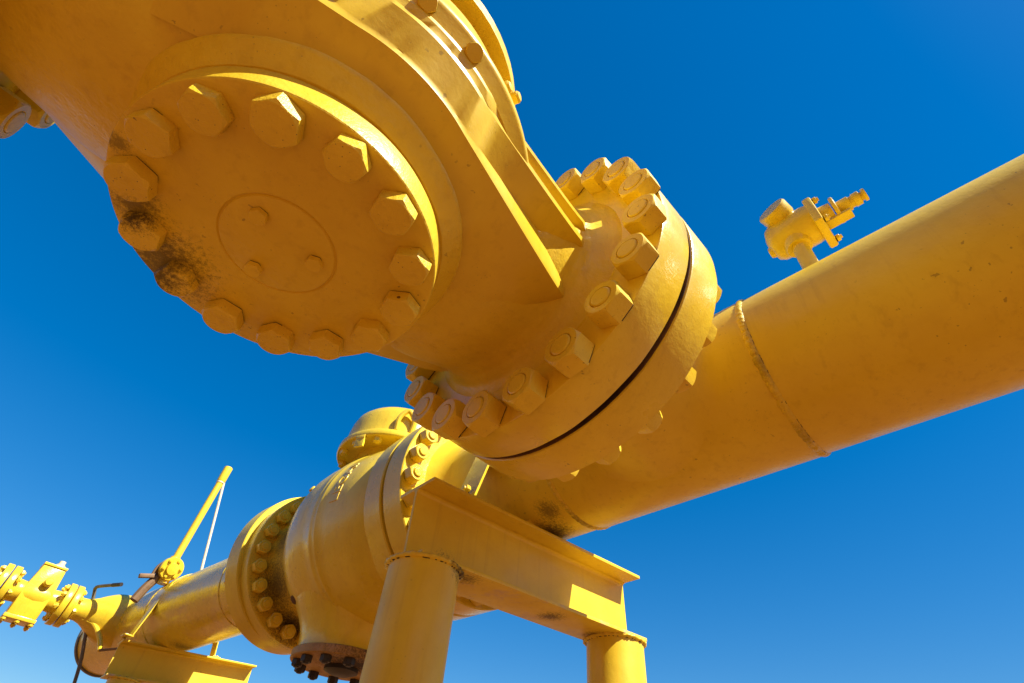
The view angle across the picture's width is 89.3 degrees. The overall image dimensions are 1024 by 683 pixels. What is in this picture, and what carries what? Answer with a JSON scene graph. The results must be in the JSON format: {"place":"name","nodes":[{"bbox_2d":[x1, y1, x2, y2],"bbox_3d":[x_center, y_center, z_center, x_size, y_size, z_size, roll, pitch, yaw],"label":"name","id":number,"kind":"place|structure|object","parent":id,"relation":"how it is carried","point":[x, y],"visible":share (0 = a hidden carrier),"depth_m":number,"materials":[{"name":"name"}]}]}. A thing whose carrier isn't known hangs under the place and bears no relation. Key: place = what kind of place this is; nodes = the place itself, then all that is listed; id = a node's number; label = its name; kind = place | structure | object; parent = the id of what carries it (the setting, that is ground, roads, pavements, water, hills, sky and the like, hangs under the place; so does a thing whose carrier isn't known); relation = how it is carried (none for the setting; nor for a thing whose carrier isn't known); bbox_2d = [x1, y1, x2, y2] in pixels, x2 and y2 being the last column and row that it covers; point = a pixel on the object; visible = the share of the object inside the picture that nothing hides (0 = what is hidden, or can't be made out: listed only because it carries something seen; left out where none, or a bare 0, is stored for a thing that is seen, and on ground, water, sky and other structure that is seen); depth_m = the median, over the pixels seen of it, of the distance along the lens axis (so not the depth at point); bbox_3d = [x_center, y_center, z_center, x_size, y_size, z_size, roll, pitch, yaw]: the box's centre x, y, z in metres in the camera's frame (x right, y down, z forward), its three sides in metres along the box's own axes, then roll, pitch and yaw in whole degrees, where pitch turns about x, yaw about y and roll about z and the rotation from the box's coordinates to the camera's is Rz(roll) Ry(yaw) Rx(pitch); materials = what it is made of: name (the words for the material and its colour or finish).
{"place":"outdoors","nodes":[
{"label":"outdoors","id":0,"kind":"place"},
{"bbox_2d":[0,0,1023,682],"label":"sky","id":1,"kind":"structure","parent":0,"point":[897,556],"materials":[{"name":"blue"}]},
{"bbox_3d":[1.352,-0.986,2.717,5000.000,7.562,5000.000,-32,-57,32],"label":"ground","id":2,"kind":"structure","parent":0,"visible":0},
{"bbox_2d":[0,563,15,585],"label":"outlet pipe","id":3,"kind":"object","parent":2,"relation":"on","point":[6,571],"visible":1,"depth_m":4.11,"materials":[{"name":"metal"}]},
{"bbox_2d":[100,639,256,682],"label":"pipe support","id":4,"kind":"object","parent":2,"relation":"on","point":[131,661],"visible":1,"depth_m":4.09,"materials":[{"name":"paint"}]},
{"bbox_2d":[121,573,220,657],"bbox_3d":[-2.682,2.255,4.319,0.089,0.588,0.770,-28,-55,29],"label":"pipe strap","id":5,"kind":"object","parent":4,"relation":"on","point":[143,619],"visible":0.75,"depth_m":4.12,"materials":[{"name":"paint"}]},
{"bbox_2d":[52,497,300,677],"bbox_3d":[-2.678,2.120,4.270,3.106,1.004,1.014,-23,-53,26],"label":"pipe","id":6,"kind":"object","parent":4,"relation":"on","point":[201,608],"visible":0.45,"depth_m":3.98,"materials":[{"name":"metal"}]},
{"bbox_2d":[0,561,77,631],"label":"gate valve","id":7,"kind":"object","parent":6,"relation":"attached to","point":[34,596],"visible":1,"depth_m":4.21,"materials":[{"name":"paint"}]},
{"bbox_2d":[73,582,122,682],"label":"bent conduit","id":8,"kind":"object","parent":6,"relation":"attached to","point":[78,669],"visible":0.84,"depth_m":4.34,"materials":[{"name":"metal"}]},
{"bbox_2d":[81,619,116,651],"bbox_3d":[-3.371,2.388,4.262,0.786,0.265,0.160,0,-46,7],"label":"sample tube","id":9,"kind":"object","parent":6,"relation":"attached to","point":[98,633],"visible":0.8,"depth_m":4.28,"materials":[{"name":"yellow metal"}]},
{"bbox_2d":[130,466,232,602],"bbox_3d":[-2.937,1.673,4.683,0.186,1.324,0.288,-32,-57,32],"label":"lever","id":10,"kind":"object","parent":6,"relation":"attached to","point":[168,570],"visible":1,"depth_m":4.43,"materials":[{"name":"paint"}]},
{"bbox_2d":[200,480,224,569],"bbox_3d":[-2.800,1.700,4.801,0.274,0.924,0.071,17,-47,-10],"label":"stay rod","id":11,"kind":"object","parent":10,"relation":"attached to","point":[211,530],"visible":0.76,"depth_m":4.80,"materials":[{"name":"paint"}]},
{"bbox_2d":[359,477,646,682],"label":"pipe support","id":12,"kind":"object","parent":2,"relation":"on","point":[460,542],"visible":1,"depth_m":2.03,"materials":[{"name":"paint"}]},
{"bbox_2d":[461,457,488,495],"bbox_3d":[0.053,0.651,2.513,0.130,0.654,0.784,-32,-57,32],"label":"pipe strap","id":13,"kind":"object","parent":12,"relation":"on","point":[472,483],"visible":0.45,"depth_m":2.25,"materials":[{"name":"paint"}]},
{"bbox_2d":[383,154,1023,614],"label":"header pipe","id":14,"kind":"object","parent":12,"relation":"on","point":[915,316],"visible":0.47,"depth_m":1.57,"materials":[{"name":"metal"}]},
{"bbox_2d":[0,0,690,458],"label":"ball valve","id":15,"kind":"object","parent":14,"relation":"attached to","point":[328,178],"visible":1,"depth_m":1.05,"materials":[{"name":"paint"}]},
{"bbox_2d":[240,407,474,682],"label":"drum valve","id":16,"kind":"object","parent":14,"relation":"attached to","point":[313,574],"visible":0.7,"depth_m":2.77,"materials":[{"name":"paint"}]},
{"bbox_2d":[759,188,869,268],"bbox_3d":[1.194,-0.426,2.005,0.386,0.474,0.212,-32,-57,32],"label":"relief valve","id":17,"kind":"object","parent":14,"relation":"on","point":[799,233],"visible":0.99,"depth_m":2.04,"materials":[{"name":"paint"}]}
]}

